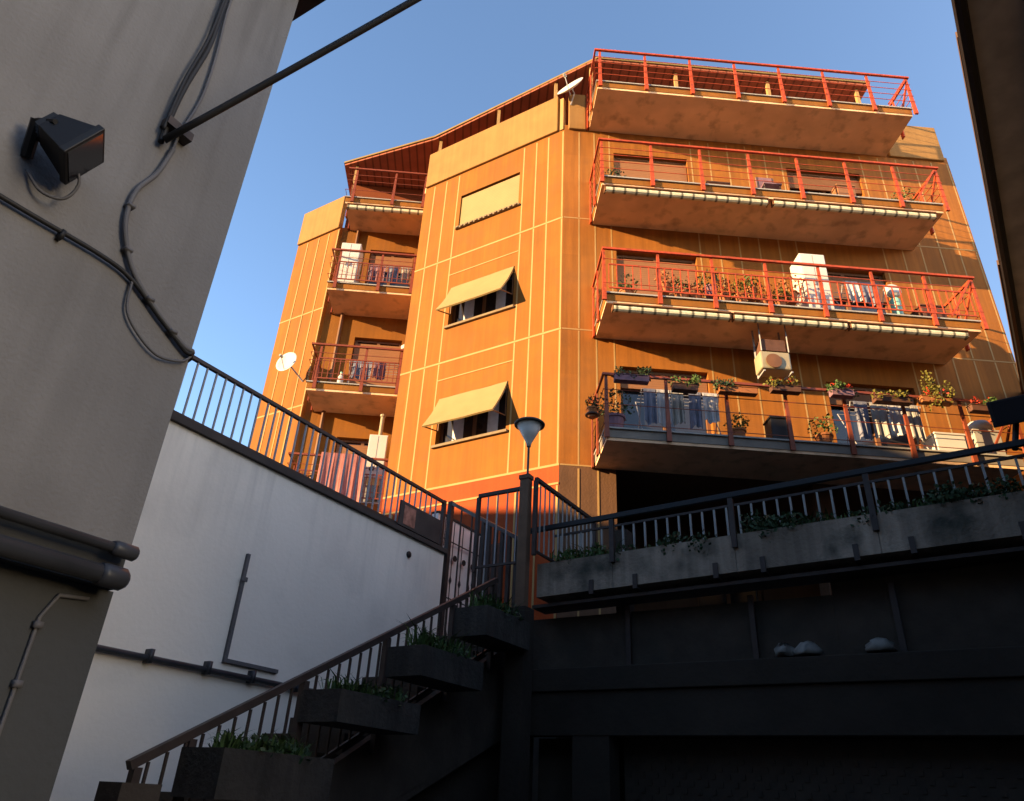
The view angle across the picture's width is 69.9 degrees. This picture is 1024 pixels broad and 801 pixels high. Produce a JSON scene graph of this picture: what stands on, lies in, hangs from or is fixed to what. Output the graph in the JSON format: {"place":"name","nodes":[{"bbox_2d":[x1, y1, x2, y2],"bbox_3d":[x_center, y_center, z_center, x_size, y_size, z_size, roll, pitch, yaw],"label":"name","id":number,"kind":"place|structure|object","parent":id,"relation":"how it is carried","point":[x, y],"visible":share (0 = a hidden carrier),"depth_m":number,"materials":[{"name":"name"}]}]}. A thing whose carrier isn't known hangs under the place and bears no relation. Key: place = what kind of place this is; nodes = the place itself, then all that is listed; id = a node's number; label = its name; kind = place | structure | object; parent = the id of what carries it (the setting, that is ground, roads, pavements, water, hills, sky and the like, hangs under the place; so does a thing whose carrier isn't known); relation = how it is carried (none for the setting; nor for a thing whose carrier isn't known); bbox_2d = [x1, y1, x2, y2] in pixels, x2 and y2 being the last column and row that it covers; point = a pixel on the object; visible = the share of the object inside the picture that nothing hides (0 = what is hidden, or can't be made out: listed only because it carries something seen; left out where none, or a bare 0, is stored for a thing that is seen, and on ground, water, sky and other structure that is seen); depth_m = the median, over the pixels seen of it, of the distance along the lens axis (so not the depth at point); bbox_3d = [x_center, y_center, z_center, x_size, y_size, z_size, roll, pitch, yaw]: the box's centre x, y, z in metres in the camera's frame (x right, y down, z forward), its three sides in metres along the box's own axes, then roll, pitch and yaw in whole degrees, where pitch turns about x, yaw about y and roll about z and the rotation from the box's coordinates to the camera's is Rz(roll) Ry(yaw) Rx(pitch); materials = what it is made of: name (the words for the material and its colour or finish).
{"place":"outdoors","nodes":[
{"label":"outdoors","id":0,"kind":"place"},
{"bbox_2d":[174,0,1014,446],"label":"sky","id":1,"kind":"structure","parent":0,"point":[433,66],"materials":[{"name":"blue"}]},
{"bbox_2d":[755,177,781,189],"bbox_3d":[5.651,-4.656,16.069,0.400,0.950,0.360,4,-29,-2],"label":"folding chair","id":2,"kind":"object","parent":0,"point":[766,185],"visible":0.43,"depth_m":16.01,"materials":[{"name":"fabric"}]},
{"label":"ground","id":3,"kind":"structure","parent":0,"visible":0},
{"bbox_2d":[0,0,325,800],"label":"grey house","id":4,"kind":"structure","parent":3,"relation":"on","point":[90,382],"depth_m":3.78,"materials":[{"name":"paint"}]},
{"bbox_2d":[0,593,89,734],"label":"conduit","id":5,"kind":"object","parent":4,"relation":"attached to","point":[36,625],"visible":1,"depth_m":3.24,"materials":[{"name":"metal"}]},
{"bbox_2d":[20,112,104,184],"bbox_3d":[-2.226,-1.257,3.613,0.357,0.267,0.258,14,-31,-19],"label":"floodlight","id":6,"kind":"object","parent":4,"relation":"attached to","point":[72,148],"visible":1,"depth_m":3.58,"materials":[{"name":"black plastic"}]},
{"bbox_2d":[25,169,80,199],"bbox_3d":[-2.283,-1.100,3.643,0.231,0.209,0.086,8,-29,-10],"label":"lamp cord","id":7,"kind":"object","parent":6,"relation":"hanging from","point":[73,192],"visible":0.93,"depth_m":3.62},
{"bbox_2d":[0,534,130,590],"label":"thick pipe","id":8,"kind":"object","parent":4,"relation":"attached to","point":[110,576],"visible":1,"depth_m":3.27,"materials":[{"name":"metal"}]},
{"bbox_2d":[0,506,139,561],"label":"thin pipe","id":9,"kind":"object","parent":4,"relation":"attached to","point":[125,551],"visible":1,"depth_m":3.36,"materials":[{"name":"metal"}]},
{"bbox_2d":[0,193,192,362],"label":"level cable","id":10,"kind":"object","parent":4,"relation":"attached to","point":[61,234],"visible":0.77,"depth_m":3.81,"materials":[{"name":"rubber"}]},
{"bbox_2d":[125,281,191,362],"bbox_3d":[-1.945,-0.409,4.047,0.016,0.348,0.463,-14,-33,28],"label":"slack wire","id":11,"kind":"object","parent":10,"relation":"hanging from","point":[147,346],"visible":1,"depth_m":3.93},
{"bbox_2d":[120,147,194,354],"bbox_3d":[-2.259,-0.830,4.422,0.755,1.179,0.657,-14,-33,28],"label":"curved cable","id":12,"kind":"object","parent":4,"relation":"attached to","point":[128,206],"visible":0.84,"depth_m":4.04,"materials":[{"name":"rubber"}]},
{"bbox_2d":[158,0,228,143],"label":"cable bundle","id":13,"kind":"object","parent":4,"relation":"attached to","point":[196,64],"visible":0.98,"depth_m":4.66,"materials":[{"name":"rubber"}]},
{"bbox_2d":[172,0,232,155],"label":"thin cable","id":14,"kind":"object","parent":4,"relation":"attached to","point":[190,116],"visible":0.94,"depth_m":4.79,"materials":[{"name":"rubber"}]},
{"bbox_2d":[162,0,421,142],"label":"overhead cable","id":15,"kind":"object","parent":4,"relation":"attached to","point":[277,77],"visible":1,"depth_m":4.45,"materials":[{"name":"rubber"}]},
{"bbox_2d":[49,413,447,800],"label":"retaining wall","id":16,"kind":"structure","parent":3,"relation":"on","point":[330,575],"depth_m":8.24,"materials":[{"name":"paint"}]},
{"bbox_2d":[96,644,311,691],"bbox_3d":[-6.017,0.412,3.637,0.098,0.130,17.600,-14,-33,28],"label":"long pipe","id":17,"kind":"object","parent":16,"relation":"attached to","point":[148,656],"visible":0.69,"depth_m":7.51,"materials":[{"name":"metal"}]},
{"bbox_2d":[222,554,277,673],"bbox_3d":[-2.899,2.466,8.486,0.053,1.200,0.800,-14,-33,28],"label":"conduit","id":18,"kind":"object","parent":16,"relation":"attached to","point":[243,580],"visible":1,"depth_m":8.20,"materials":[{"name":"metal"}]},
{"bbox_2d":[172,355,446,546],"bbox_3d":[-2.976,0.459,9.365,0.060,0.809,7.230,-14,-33,28],"label":"iron fence","id":19,"kind":"object","parent":16,"relation":"on","point":[235,382],"visible":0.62,"depth_m":9.68,"materials":[{"name":"metal"}]},
{"bbox_2d":[397,500,441,544],"bbox_3d":[-1.428,1.908,11.440,0.035,0.390,1.050,-14,-33,28],"label":"notice board","id":20,"kind":"object","parent":19,"relation":"attached to","point":[414,519],"visible":1,"depth_m":11.40,"materials":[{"name":"metal"}]},
{"bbox_2d":[94,577,504,800],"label":"outdoor stair","id":21,"kind":"object","parent":3,"relation":"on","point":[449,751],"visible":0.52,"depth_m":7.23,"materials":[{"name":"concrete"}]},
{"bbox_2d":[170,747,333,800],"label":"concrete planter","id":22,"kind":"object","parent":21,"relation":"on","point":[222,773],"visible":1,"depth_m":5.12,"materials":[{"name":"concrete"}]},
{"bbox_2d":[203,724,320,763],"bbox_3d":[-1.879,2.609,5.502,0.644,0.301,1.086,-19,-36,35],"label":"grass tuft","id":23,"kind":"object","parent":22,"relation":"in","point":[290,746],"visible":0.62,"depth_m":5.43,"materials":[{"name":"green plant"}]},
{"bbox_2d":[296,688,420,734],"bbox_3d":[-1.320,2.751,6.445,0.450,0.250,1.080,-14,-33,28],"label":"concrete planter","id":24,"kind":"object","parent":21,"relation":"on","point":[341,708],"visible":0.99,"depth_m":6.16,"materials":[{"name":"concrete"}]},
{"bbox_2d":[318,666,419,705],"bbox_3d":[-1.279,2.639,6.571,0.691,0.312,1.324,-18,-35,32],"label":"grass tuft","id":25,"kind":"object","parent":24,"relation":"in","point":[385,692],"visible":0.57,"depth_m":6.42,"materials":[{"name":"green plant"}]},
{"bbox_2d":[385,644,483,691],"bbox_3d":[-0.770,2.742,7.462,0.450,0.280,1.060,-14,-33,28],"label":"concrete planter","id":26,"kind":"object","parent":21,"relation":"on","point":[423,665],"visible":1,"depth_m":7.18,"materials":[{"name":"concrete"}]},
{"bbox_2d":[399,616,485,661],"bbox_3d":[-0.793,2.521,7.528,0.757,0.402,1.434,-14,-33,27],"label":"grass tuft","id":27,"kind":"object","parent":26,"relation":"in","point":[425,639],"visible":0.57,"depth_m":7.44,"materials":[{"name":"green plant"}]},
{"bbox_2d":[453,605,529,652],"bbox_3d":[-0.224,2.662,8.504,0.450,0.320,0.950,-14,-33,28],"label":"concrete planter","id":28,"kind":"object","parent":21,"relation":"on","point":[497,629],"visible":0.94,"depth_m":8.24,"materials":[{"name":"concrete"}]},
{"bbox_2d":[465,584,528,620],"bbox_3d":[-0.223,2.475,8.646,0.696,0.414,1.255,-15,-34,30],"label":"grass tuft","id":29,"kind":"object","parent":28,"relation":"in","point":[493,603],"visible":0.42,"depth_m":8.45,"materials":[{"name":"green plant"}]},
{"bbox_2d":[498,473,533,800],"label":"brown pillar","id":30,"kind":"structure","parent":3,"relation":"on","point":[515,750],"depth_m":8.54,"materials":[{"name":"metal"}]},
{"bbox_2d":[439,501,517,635],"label":"iron gate","id":31,"kind":"structure","parent":30,"relation":"attached to","point":[448,537],"depth_m":10.70,"materials":[{"name":"metal"}]},
{"bbox_2d":[471,487,519,572],"bbox_3d":[-0.149,1.755,10.034,0.848,1.125,0.050,-14,-33,28],"label":"side fence","id":32,"kind":"object","parent":31,"relation":"attached to","point":[475,567],"visible":0.79,"depth_m":10.12,"materials":[{"name":"brown metal"}]},
{"bbox_2d":[514,417,544,473],"bbox_3d":[0.231,0.664,10.159,0.440,0.836,0.440,3,-29,0],"label":"street lamp","id":33,"kind":"object","parent":30,"relation":"on","point":[529,428],"visible":0.99,"depth_m":10.18,"materials":[{"name":"metal"}]},
{"bbox_2d":[532,737,555,800],"bbox_3d":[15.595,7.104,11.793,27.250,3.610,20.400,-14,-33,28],"label":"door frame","id":34,"kind":"structure","parent":3,"relation":"on","point":[535,770],"depth_m":9.85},
{"bbox_2d":[431,511,480,635],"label":"pale wall","id":35,"kind":"structure","parent":34,"relation":"on","point":[463,561],"depth_m":12.72,"materials":[{"name":"paint"}]},
{"bbox_2d":[250,48,1023,619],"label":"apartment building","id":36,"kind":"structure","parent":34,"relation":"on","point":[520,234],"depth_m":15.91,"materials":[{"name":"paint"}]},
{"bbox_2d":[276,352,302,381],"bbox_3d":[-5.564,-0.929,18.569,0.776,0.624,0.467,17,-32,-24],"label":"satellite dish","id":37,"kind":"object","parent":36,"relation":"attached to","point":[286,361],"visible":1,"depth_m":18.57,"materials":[{"name":"white metal"}]},
{"bbox_2d":[316,452,364,501],"bbox_3d":[-3.799,1.694,16.186,1.007,1.161,0.078,4,-29,-2],"label":"blanket","id":38,"kind":"object","parent":36,"relation":"hanging from","point":[340,471],"visible":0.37,"depth_m":16.24,"materials":[{"name":"fabric"}]},
{"bbox_2d":[337,243,362,282],"bbox_3d":[-4.365,-3.506,19.599,0.538,1.460,0.498,3,-29,0],"label":"cabinet","id":39,"kind":"object","parent":36,"relation":"on","point":[355,255],"visible":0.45,"depth_m":19.48,"materials":[{"name":"white metal"}]},
{"bbox_2d":[335,439,378,502],"bbox_3d":[-3.740,1.919,17.657,1.246,2.098,0.140,4,-29,-2],"label":"balcony door","id":40,"kind":"structure","parent":36,"relation":"in","point":[362,446],"depth_m":17.97,"materials":[{"name":"brown wood"}]},
{"bbox_2d":[347,361,398,382],"bbox_3d":[-3.402,-0.494,18.003,1.220,0.710,0.514,4,-29,-2],"label":"clothes airer","id":41,"kind":"object","parent":36,"relation":"on","point":[372,370],"visible":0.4,"depth_m":18.08,"materials":[{"name":"grey metal"}]},
{"bbox_2d":[351,361,372,379],"bbox_3d":[-3.658,-0.710,17.819,0.455,0.549,0.099,5,-29,-3],"label":"shirt","id":42,"kind":"object","parent":41,"relation":"hanging from","point":[358,368],"visible":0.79,"depth_m":17.83,"materials":[{"name":"fabric"}]},
{"bbox_2d":[348,340,401,385],"bbox_3d":[-3.605,-0.659,19.085,1.246,2.098,0.140,4,-29,-2],"label":"balcony door","id":43,"kind":"structure","parent":36,"relation":"in","point":[357,351],"depth_m":19.29,"materials":[{"name":"brown wood"}]},
{"bbox_2d":[361,434,389,502],"bbox_3d":[-3.151,1.666,16.847,0.448,1.750,0.496,3,-29,0],"label":"cabinet","id":44,"kind":"object","parent":36,"relation":"on","point":[378,446],"visible":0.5,"depth_m":16.86,"materials":[{"name":"white metal"}]},
{"bbox_2d":[366,254,413,286],"bbox_3d":[-3.468,-3.281,20.537,1.246,2.098,0.140,4,-29,-2],"label":"balcony door","id":45,"kind":"structure","parent":36,"relation":"in","point":[392,258],"depth_m":20.81,"materials":[{"name":"brown glass"}]},
{"bbox_2d":[422,381,507,448],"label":"window","id":46,"kind":"structure","parent":36,"relation":"in","point":[478,413],"depth_m":15.04,"materials":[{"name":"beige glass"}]},
{"bbox_2d":[436,266,513,329],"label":"window","id":47,"kind":"structure","parent":36,"relation":"in","point":[491,294],"depth_m":16.51,"materials":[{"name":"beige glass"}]},
{"bbox_2d":[455,175,519,229],"bbox_3d":[-0.564,-4.864,17.979,1.830,1.065,0.205,-14,-33,28],"label":"window","id":48,"kind":"structure","parent":36,"relation":"in","point":[501,197],"depth_m":17.96,"materials":[{"name":"beige fabric"}]},
{"bbox_2d":[585,393,599,418],"bbox_3d":[1.423,0.094,12.947,0.267,0.460,0.267,3,-29,0],"label":"hanging pot","id":49,"kind":"object","parent":36,"relation":"hanging from","point":[592,412],"visible":1,"depth_m":12.85,"materials":[{"name":"ceramic"}]},
{"bbox_2d":[597,388,634,426],"bbox_3d":[1.815,0.192,12.882,0.689,0.843,0.716,3,-29,0],"label":"potted plant","id":50,"kind":"object","parent":36,"relation":"on","point":[615,416],"visible":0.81,"depth_m":12.76,"materials":[{"name":"green plant"}]},
{"bbox_2d":[611,365,652,384],"bbox_3d":[2.093,-0.469,12.792,0.744,0.327,0.331,3,-29,0],"label":"flower box","id":51,"kind":"object","parent":36,"relation":"attached to","point":[639,378],"visible":1,"depth_m":12.72,"materials":[{"name":"plastic"}]},
{"bbox_2d":[614,157,686,181],"bbox_3d":[3.236,-4.848,17.053,1.766,2.078,0.140,4,-29,-2],"label":"balcony door","id":52,"kind":"structure","parent":36,"relation":"in","point":[630,173],"depth_m":17.32,"materials":[{"name":"brown glass"}]},
{"bbox_2d":[616,255,695,294],"bbox_3d":[3.099,-2.227,15.601,1.766,2.078,0.140,4,-29,-2],"label":"balcony door","id":53,"kind":"structure","parent":36,"relation":"in","point":[620,269],"depth_m":15.83,"materials":[{"name":"brown glass"}]},
{"bbox_2d":[620,370,710,433],"bbox_3d":[2.963,0.351,14.173,1.766,2.078,0.140,4,-29,-2],"label":"balcony door","id":54,"kind":"structure","parent":36,"relation":"in","point":[633,419],"depth_m":14.37,"materials":[{"name":"grey glass"}]},
{"bbox_2d":[635,389,720,433],"bbox_3d":[2.985,0.363,13.161,1.420,0.929,0.515,4,-29,-2],"label":"clothes airer","id":55,"kind":"object","parent":36,"relation":"on","point":[640,402],"visible":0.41,"depth_m":13.18,"materials":[{"name":"grey metal"}]},
{"bbox_2d":[643,388,656,425],"bbox_3d":[2.448,0.109,12.968,0.222,0.737,0.104,3,-29,0],"label":"shirt","id":56,"kind":"object","parent":55,"relation":"hanging from","point":[650,412],"visible":0.96,"depth_m":12.97,"materials":[{"name":"blue fabric"}]},
{"bbox_2d":[656,389,671,426],"bbox_3d":[2.690,0.136,12.969,0.237,0.761,0.105,3,-29,0],"label":"towel","id":57,"kind":"object","parent":55,"relation":"hanging from","point":[661,411],"visible":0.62,"depth_m":12.97,"materials":[{"name":"blue fabric"}]},
{"bbox_2d":[670,390,685,425],"bbox_3d":[2.941,0.134,13.003,0.232,0.700,0.100,5,-29,-4],"label":"towel","id":58,"kind":"object","parent":55,"relation":"hanging from","point":[677,401],"visible":0.86,"depth_m":12.98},
{"bbox_2d":[688,392,702,428],"bbox_3d":[3.262,0.173,13.001,0.227,0.742,0.096,3,-29,0],"label":"shirt","id":59,"kind":"object","parent":55,"relation":"hanging from","point":[695,414],"visible":0.88,"depth_m":12.99,"materials":[{"name":"blue fabric"}]},
{"bbox_2d":[702,393,719,423],"bbox_3d":[3.544,0.136,13.037,0.273,0.616,0.098,3,-29,0],"label":"towel","id":60,"kind":"object","parent":55,"relation":"hanging from","point":[710,404],"visible":1,"depth_m":13.04,"materials":[{"name":"blue fabric"}]},
{"bbox_2d":[667,374,700,393],"bbox_3d":[3.011,-0.307,12.785,0.592,0.332,0.259,0,-29,6],"label":"flower box","id":61,"kind":"object","parent":36,"relation":"attached to","point":[690,386],"visible":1,"depth_m":12.71,"materials":[{"name":"plastic"}]},
{"bbox_2d":[710,377,757,396],"bbox_3d":[3.869,-0.274,12.792,0.851,0.308,0.315,3,-29,0],"label":"flower box","id":62,"kind":"object","parent":36,"relation":"attached to","point":[724,388],"visible":1,"depth_m":12.74,"materials":[{"name":"plastic"}]},
{"bbox_2d":[723,412,749,435],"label":"potted plant","id":63,"kind":"object","parent":36,"relation":"on","point":[739,428],"visible":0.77,"depth_m":12.84,"materials":[{"name":"green plant"}]},
{"bbox_2d":[751,323,792,381],"bbox_3d":[4.936,-0.935,13.949,0.590,1.100,0.376,3,-29,0],"label":"air conditioner","id":64,"kind":"object","parent":36,"relation":"attached to","point":[772,358],"visible":0.93,"depth_m":13.76,"materials":[{"name":"beige metal"}]},
{"bbox_2d":[763,416,788,438],"bbox_3d":[4.708,0.576,12.948,0.380,0.500,0.330,4,-29,-2],"label":"storage bin","id":65,"kind":"object","parent":36,"relation":"on","point":[774,425],"visible":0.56,"depth_m":12.86,"materials":[{"name":"black plastic"}]},
{"bbox_2d":[762,376,801,395],"bbox_3d":[4.746,-0.291,12.887,0.670,0.345,0.330,3,-29,0],"label":"flower box","id":66,"kind":"object","parent":36,"relation":"attached to","point":[785,389],"visible":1,"depth_m":12.82,"materials":[{"name":"plastic"}]},
{"bbox_2d":[790,253,834,308],"bbox_3d":[6.053,-2.218,14.761,0.538,1.520,0.518,3,-29,0],"label":"cabinet","id":67,"kind":"object","parent":36,"relation":"on","point":[809,258],"visible":0.31,"depth_m":14.66,"materials":[{"name":"white metal"}]},
{"bbox_2d":[807,413,837,441],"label":"potted plant","id":68,"kind":"object","parent":36,"relation":"on","point":[828,434],"visible":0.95,"depth_m":12.92,"materials":[{"name":"green plant"}]},
{"bbox_2d":[787,172,861,196],"bbox_3d":[7.407,-4.545,17.206,1.796,2.078,0.140,4,-29,-2],"label":"balcony door","id":69,"kind":"structure","parent":36,"relation":"in","point":[793,187],"depth_m":17.49,"materials":[{"name":"brown glass"}]},
{"bbox_2d":[824,379,858,398],"bbox_3d":[5.828,-0.214,12.954,0.660,0.338,0.336,13,-31,-18],"label":"flower box","id":70,"kind":"object","parent":36,"relation":"attached to","point":[838,392],"visible":1,"depth_m":12.87,"materials":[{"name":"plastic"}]},
{"bbox_2d":[827,272,890,312],"bbox_3d":[7.270,-1.923,15.754,1.796,2.078,0.140,4,-29,-2],"label":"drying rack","id":71,"kind":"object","parent":36,"relation":"in","point":[834,288],"depth_m":15.96,"materials":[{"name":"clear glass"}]},
{"bbox_2d":[828,386,923,448],"bbox_3d":[7.135,0.655,14.326,1.796,2.078,0.140,4,-29,-2],"label":"balcony door","id":72,"kind":"structure","parent":36,"relation":"in","point":[842,433],"depth_m":14.44,"materials":[{"name":"grey glass"}]},
{"bbox_2d":[837,401,928,448],"bbox_3d":[6.726,0.598,13.262,1.320,0.959,0.515,4,-29,-2],"label":"clothes airer","id":73,"kind":"object","parent":36,"relation":"on","point":[849,408],"visible":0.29,"depth_m":13.29,"materials":[{"name":"grey metal"}]},
{"bbox_2d":[853,401,872,439],"bbox_3d":[6.277,0.356,13.065,0.257,0.784,0.090,8,-29,-9],"label":"shirt","id":74,"kind":"object","parent":73,"relation":"hanging from","point":[862,415],"visible":0.91,"depth_m":13.07,"materials":[{"name":"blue fabric"}]},
{"bbox_2d":[869,402,892,438],"bbox_3d":[6.598,0.365,13.092,0.302,0.744,0.109,3,-29,0],"label":"sheet","id":75,"kind":"object","parent":73,"relation":"hanging from","point":[878,415],"visible":0.82,"depth_m":13.08,"materials":[{"name":"fabric"}]},
{"bbox_2d":[887,405,906,436],"bbox_3d":[6.910,0.353,13.123,0.282,0.664,0.103,3,-29,0],"label":"towel","id":76,"kind":"object","parent":73,"relation":"hanging from","point":[896,417],"visible":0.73,"depth_m":13.12,"materials":[{"name":"grey fabric"}]},
{"bbox_2d":[905,405,926,441],"bbox_3d":[7.204,0.411,13.113,0.288,0.748,0.099,3,-29,0],"label":"sheet","id":77,"kind":"object","parent":73,"relation":"hanging from","point":[914,418],"visible":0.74,"depth_m":13.11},
{"bbox_2d":[870,389,912,406],"bbox_3d":[6.681,-0.096,12.908,0.736,0.283,0.312,3,-29,0],"label":"flower box","id":78,"kind":"object","parent":36,"relation":"attached to","point":[903,398],"visible":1,"depth_m":12.86,"materials":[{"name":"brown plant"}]},
{"bbox_2d":[884,284,903,313],"bbox_3d":[7.680,-1.909,14.657,0.342,1.030,0.312,3,-29,0],"label":"floor fan","id":79,"kind":"object","parent":36,"relation":"on","point":[889,294],"visible":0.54,"depth_m":14.68,"materials":[{"name":"plastic"}]},
{"bbox_2d":[917,370,955,410],"bbox_3d":[7.547,-0.175,13.026,0.668,0.804,0.294,3,-29,0],"label":"flower box","id":80,"kind":"object","parent":36,"relation":"attached to","point":[942,401],"visible":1,"depth_m":12.95,"materials":[{"name":"ceramic"}]},
{"bbox_2d":[921,432,967,450],"bbox_3d":[7.742,0.856,13.084,0.580,0.420,0.430,4,-29,-2],"label":"storage box","id":81,"kind":"object","parent":36,"relation":"on","point":[945,439],"visible":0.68,"depth_m":12.95,"materials":[{"name":"white plastic"}]},
{"bbox_2d":[966,396,996,414],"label":"flower box","id":82,"kind":"object","parent":36,"relation":"attached to","point":[976,408],"visible":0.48,"depth_m":12.91,"materials":[{"name":"brown plastic"}]},
{"bbox_2d":[965,429,1006,454],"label":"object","id":83,"kind":"object","parent":36,"relation":"on","point":[981,438],"visible":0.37,"depth_m":13.04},
{"bbox_2d":[496,546,1023,800],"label":"raised walkway","id":84,"kind":"structure","parent":3,"relation":"on","point":[720,702],"depth_m":7.70,"materials":[{"name":"concrete"}]},
{"bbox_2d":[538,739,571,800],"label":"door","id":85,"kind":"structure","parent":84,"relation":"in","point":[555,755],"depth_m":8.76,"materials":[{"name":"black"}]},
{"bbox_2d":[537,554,622,602],"bbox_3d":[0.892,2.330,9.456,1.065,0.488,0.470,-14,-33,28],"label":"concrete planter","id":86,"kind":"object","parent":84,"relation":"on","point":[579,578],"visible":0.7,"depth_m":9.29,"materials":[{"name":"concrete"}]},
{"bbox_2d":[549,538,625,563],"bbox_3d":[0.962,2.050,9.583,1.310,0.422,0.628,-7,-31,18],"label":"planter shrub","id":87,"kind":"object","parent":86,"relation":"in","point":[566,554],"visible":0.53,"depth_m":9.52,"materials":[{"name":"green plant"}]},
{"bbox_2d":[615,529,634,612],"bbox_3d":[1.480,2.352,9.632,0.180,1.310,0.190,-14,-33,28],"label":"concrete post","id":88,"kind":"object","parent":84,"relation":"on","point":[628,541],"visible":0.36,"depth_m":9.80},
{"bbox_2d":[613,535,745,593],"bbox_3d":[2.007,2.031,8.863,1.516,0.510,0.470,-14,-33,28],"label":"concrete planter","id":89,"kind":"object","parent":84,"relation":"on","point":[647,569],"visible":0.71,"depth_m":8.70,"materials":[{"name":"concrete"}]},
{"bbox_2d":[614,528,715,560],"bbox_3d":[1.935,1.802,8.975,1.554,0.426,0.530,-16,-34,30],"label":"planter shrub","id":90,"kind":"object","parent":89,"relation":"in","point":[671,541],"visible":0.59,"depth_m":8.86,"materials":[{"name":"green plant"}]},
{"bbox_2d":[531,439,1023,562],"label":"walkway railing","id":91,"kind":"object","parent":84,"relation":"on","point":[864,472],"visible":0.42,"depth_m":8.50,"materials":[{"name":"black metal"}]},
{"bbox_2d":[531,477,596,561],"bbox_3d":[0.769,1.904,10.303,0.050,1.075,1.874,-14,-33,28],"label":"railing","id":92,"kind":"object","parent":91,"relation":"attached to","point":[538,481],"visible":0.59,"depth_m":10.02,"materials":[{"name":"brown metal"}]},
{"bbox_2d":[986,394,1023,450],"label":"floodlight","id":93,"kind":"object","parent":91,"relation":"attached to","point":[1006,411],"visible":1,"depth_m":7.47,"materials":[{"name":"black plastic"}]},
{"bbox_2d":[774,643,795,657],"bbox_3d":[2.963,2.709,7.945,0.237,0.158,0.238,3,-29,0],"label":"plastic bag","id":94,"kind":"object","parent":84,"relation":"on","point":[783,649],"visible":0.91,"depth_m":7.88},
{"bbox_2d":[792,641,824,655],"bbox_3d":[3.161,2.651,7.823,0.321,0.159,0.341,3,-29,0],"label":"plastic bag","id":95,"kind":"object","parent":84,"relation":"on","point":[808,648],"visible":0.93,"depth_m":7.72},
{"bbox_2d":[735,514,886,578],"bbox_3d":[3.306,1.677,8.176,1.495,0.510,0.470,-14,-33,28],"label":"concrete planter","id":96,"kind":"object","parent":84,"relation":"on","point":[827,545],"visible":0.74,"depth_m":8.01,"materials":[{"name":"concrete"}]},
{"bbox_2d":[726,505,876,542],"bbox_3d":[3.260,1.401,8.326,1.750,0.485,0.647,-11,-32,23],"label":"planter shrub","id":97,"kind":"object","parent":96,"relation":"in","point":[757,523],"visible":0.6,"depth_m":8.27,"materials":[{"name":"green plant"}]},
{"bbox_2d":[865,637,897,652],"bbox_3d":[3.760,2.501,7.494,0.292,0.156,0.296,-23,-38,38],"label":"plastic bag","id":98,"kind":"object","parent":84,"relation":"on","point":[877,645],"visible":0.95,"depth_m":7.41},
{"bbox_2d":[877,491,1023,561],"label":"concrete planter","id":99,"kind":"object","parent":84,"relation":"on","point":[993,522],"visible":0.82,"depth_m":7.38,"materials":[{"name":"concrete"}]},
{"bbox_2d":[867,474,1023,513],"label":"planter shrub","id":100,"kind":"object","parent":99,"relation":"in","point":[951,495],"visible":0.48,"depth_m":7.47,"materials":[{"name":"green plant"}]},
{"bbox_2d":[951,0,1023,394],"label":"tiled house","id":101,"kind":"structure","parent":3,"relation":"on","point":[989,34],"depth_m":9.00,"materials":[{"name":"concrete"}]},
{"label":"plant bench","id":102,"kind":"object","parent":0,"visible":0},
{"bbox_2d":[738,276,762,301],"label":"potted plant","id":103,"kind":"object","parent":102,"relation":"on","point":[748,288],"visible":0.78,"depth_m":14.29,"materials":[{"name":"green plant"}]},
{"bbox_2d":[773,274,803,305],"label":"potted plant","id":104,"kind":"object","parent":102,"relation":"on","point":[795,292],"visible":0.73,"depth_m":14.32,"materials":[{"name":"plant"}]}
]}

